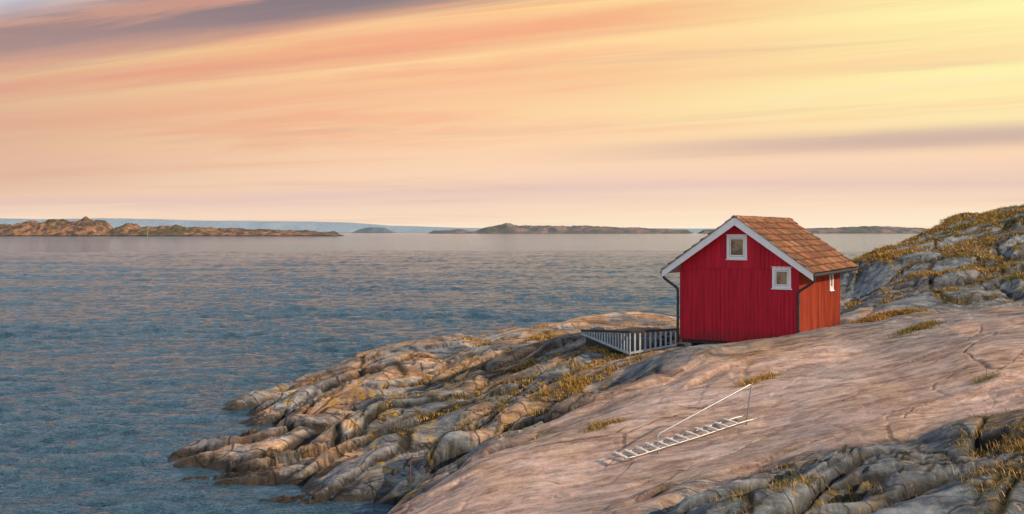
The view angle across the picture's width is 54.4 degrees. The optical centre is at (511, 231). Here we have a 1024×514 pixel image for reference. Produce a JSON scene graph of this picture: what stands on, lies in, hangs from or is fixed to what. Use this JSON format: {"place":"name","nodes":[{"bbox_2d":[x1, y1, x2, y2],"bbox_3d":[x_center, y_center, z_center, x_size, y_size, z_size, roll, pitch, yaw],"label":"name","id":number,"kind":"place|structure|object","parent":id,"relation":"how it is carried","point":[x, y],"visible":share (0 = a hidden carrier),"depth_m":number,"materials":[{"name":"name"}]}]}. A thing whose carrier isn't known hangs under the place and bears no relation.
{"place":"outdoors","nodes":[
{"label":"outdoors","id":0,"kind":"place"},
{"bbox_2d":[0,218,805,231],"bbox_3d":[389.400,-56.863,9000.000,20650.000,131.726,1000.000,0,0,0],"label":"distant hills","id":1,"kind":"structure","parent":0,"point":[309,226],"depth_m":8710.76,"materials":[{"name":"grey stone"}]},
{"bbox_2d":[0,232,919,513],"bbox_3d":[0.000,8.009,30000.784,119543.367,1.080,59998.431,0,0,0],"label":"sea water","id":2,"kind":"structure","parent":0,"point":[130,366],"depth_m":91.57,"materials":[{"name":"blue liquid"}]},
{"bbox_2d":[0,216,343,235],"bbox_3d":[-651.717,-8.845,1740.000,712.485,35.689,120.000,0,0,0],"label":"rocky island","id":3,"kind":"structure","parent":2,"relation":"in","point":[85,226],"depth_m":1701.12,"materials":[{"name":"stone"}]},
{"bbox_2d":[352,227,395,232],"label":"wooded islet","id":4,"kind":"object","parent":2,"relation":"in","point":[374,230],"visible":1,"depth_m":5916.73,"materials":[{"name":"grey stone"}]},
{"bbox_2d":[0,0,1023,228],"label":"sky","id":5,"kind":"structure","parent":0,"point":[692,114],"materials":[{"name":"orange"}]},
{"bbox_2d":[429,223,691,232],"bbox_3d":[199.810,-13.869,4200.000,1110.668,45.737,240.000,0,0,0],"label":"skerry island","id":6,"kind":"structure","parent":0,"point":[507,228],"depth_m":4120.08,"materials":[{"name":"grey stone"}]},
{"bbox_2d":[167,207,1023,513],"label":"rocky ground","id":7,"kind":"structure","parent":0,"point":[859,409],"depth_m":28.45,"materials":[{"name":"stone"}]},
{"bbox_2d":[409,457,424,482],"bbox_3d":[-2.646,7.043,29.450,0.812,0.819,0.041,0,0,-23],"label":"rusty mooring frame","id":8,"kind":"object","parent":7,"relation":"on","point":[410,468],"visible":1,"depth_m":29.29,"materials":[{"name":"metal"}]},
{"bbox_2d":[581,328,679,354],"bbox_3d":[4.552,4.074,37.800,3.695,0.998,2.999,0,0,0],"label":"stair with railing","id":9,"kind":"object","parent":7,"relation":"on","point":[626,343],"visible":0.99,"depth_m":37.07,"materials":[{"name":"white paint"}]},
{"bbox_2d":[341,204,1023,513],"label":"dry grass","id":10,"kind":"structure","parent":7,"relation":"on","point":[984,215],"depth_m":40.50,"materials":[{"name":"plant"}]},
{"bbox_2d":[613,384,756,458],"bbox_3d":[4.209,4.480,23.851,3.869,1.499,0.523,0,0,-26],"label":"bathing ladder","id":11,"kind":"object","parent":7,"relation":"on","point":[657,442],"visible":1,"depth_m":23.76,"materials":[{"name":"metal"}]},
{"bbox_2d":[685,342,693,345],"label":"foundation stones","id":12,"kind":"object","parent":7,"relation":"on","point":[688,344],"visible":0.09,"depth_m":36.69,"materials":[{"name":"grey stone"}]},
{"bbox_2d":[682,339,734,345],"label":"floor beams","id":13,"kind":"structure","parent":7,"relation":"on","point":[697,342],"depth_m":36.39,"materials":[{"name":"brown wood"}]},
{"bbox_2d":[684,268,832,341],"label":"walls","id":14,"kind":"structure","parent":13,"relation":"on","point":[742,305],"depth_m":35.70,"materials":[{"name":"red wood"}]},
{"bbox_2d":[726,234,747,259],"bbox_3d":[8.047,0.562,35.646,0.800,0.925,0.080,0,0,30],"label":"gable window frame","id":15,"kind":"object","parent":14,"relation":"attached to","point":[744,236],"visible":1,"depth_m":35.61,"materials":[{"name":"white wood"}]},
{"bbox_2d":[730,238,743,255],"bbox_3d":[8.060,0.560,35.667,0.526,0.646,0.030,0,0,30],"label":"gable window sash","id":16,"kind":"object","parent":15,"relation":"in","point":[730,246],"visible":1,"depth_m":35.65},
{"bbox_2d":[729,238,743,256],"bbox_3d":[8.067,0.560,35.680,0.570,0.690,0.022,0,0,30],"label":"gable window glass","id":17,"kind":"object","parent":16,"relation":"in","point":[736,246],"visible":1,"depth_m":35.68,"materials":[{"name":"glass"}]},
{"bbox_2d":[680,225,798,341],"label":"board battens","id":18,"kind":"object","parent":14,"relation":"attached to","point":[712,254],"visible":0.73,"depth_m":35.79,"materials":[{"name":"red wood"}]},
{"bbox_2d":[669,264,849,272],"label":"roof deck","id":19,"kind":"structure","parent":14,"relation":"on","point":[677,268],"depth_m":37.34,"materials":[{"name":"brown paint"}]},
{"bbox_2d":[660,219,728,269],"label":"roof tiles","id":20,"kind":"object","parent":19,"relation":"on","point":[687,249],"visible":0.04,"depth_m":36.27,"materials":[{"name":"tile"}]},
{"bbox_2d":[661,216,813,273],"bbox_3d":[7.899,0.444,35.344,5.520,2.018,0.090,0,0,30],"label":"verge board","id":21,"kind":"object","parent":19,"relation":"on","point":[749,227],"visible":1,"depth_m":35.18,"materials":[{"name":"white wood"}]},
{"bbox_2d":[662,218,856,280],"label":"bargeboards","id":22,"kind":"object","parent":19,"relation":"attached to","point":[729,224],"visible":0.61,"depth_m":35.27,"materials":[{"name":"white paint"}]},
{"bbox_2d":[731,215,792,219],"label":"ridge caps","id":23,"kind":"object","parent":19,"relation":"on","point":[761,217],"visible":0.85,"depth_m":37.95,"materials":[{"name":"ceramic"}]},
{"bbox_2d":[736,215,857,273],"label":"roof tiles","id":24,"kind":"object","parent":19,"relation":"on","point":[810,251],"visible":1,"depth_m":37.42,"materials":[{"name":"tile"}]},
{"bbox_2d":[660,267,858,342],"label":"gutters and downpipes","id":25,"kind":"object","parent":14,"relation":"attached to","point":[798,296],"visible":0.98,"depth_m":36.69,"materials":[{"name":"metal"}]},
{"bbox_2d":[771,266,791,289],"bbox_3d":[9.441,1.633,34.874,0.720,0.805,0.080,0,0,30],"label":"window frame","id":26,"kind":"object","parent":14,"relation":"attached to","point":[774,268],"visible":1,"depth_m":34.86,"materials":[{"name":"white paint"}]},
{"bbox_2d":[775,270,787,285],"bbox_3d":[9.460,1.630,34.907,0.490,0.570,0.022,0,0,30],"label":"window glass","id":27,"kind":"object","parent":26,"relation":"attached to","point":[781,277],"visible":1,"depth_m":34.89,"materials":[{"name":"glass"}]},
{"bbox_2d":[775,270,787,285],"bbox_3d":[9.453,1.630,34.895,0.446,0.526,0.030,0,0,30],"label":"window sash","id":28,"kind":"object","parent":26,"relation":"attached to","point":[776,271],"depth_m":34.92,"materials":[{"name":"white paint"}]},
{"bbox_2d":[799,271,839,332],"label":"side board battens","id":29,"kind":"object","parent":14,"relation":"attached to","point":[814,305],"visible":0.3,"depth_m":37.24,"materials":[{"name":"red wood"}]},
{"bbox_2d":[829,274,834,290],"bbox_3d":[12.515,1.923,38.955,0.080,0.815,0.660,0,0,30],"label":"side window frame","id":30,"kind":"object","parent":14,"relation":"attached to","point":[831,289],"visible":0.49,"depth_m":38.73,"materials":[{"name":"white paint"}]},
{"bbox_2d":[699,229,714,232],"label":"skerry island","id":31,"kind":"structure","parent":0,"point":[706,231],"depth_m":4075.29,"materials":[{"name":"grey stone"}]},
{"bbox_2d":[805,226,925,232],"bbox_3d":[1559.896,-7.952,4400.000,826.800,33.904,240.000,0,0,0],"label":"skerry island","id":32,"kind":"structure","parent":0,"point":[875,229],"depth_m":4322.15,"materials":[{"name":"grey stone"}]}
]}

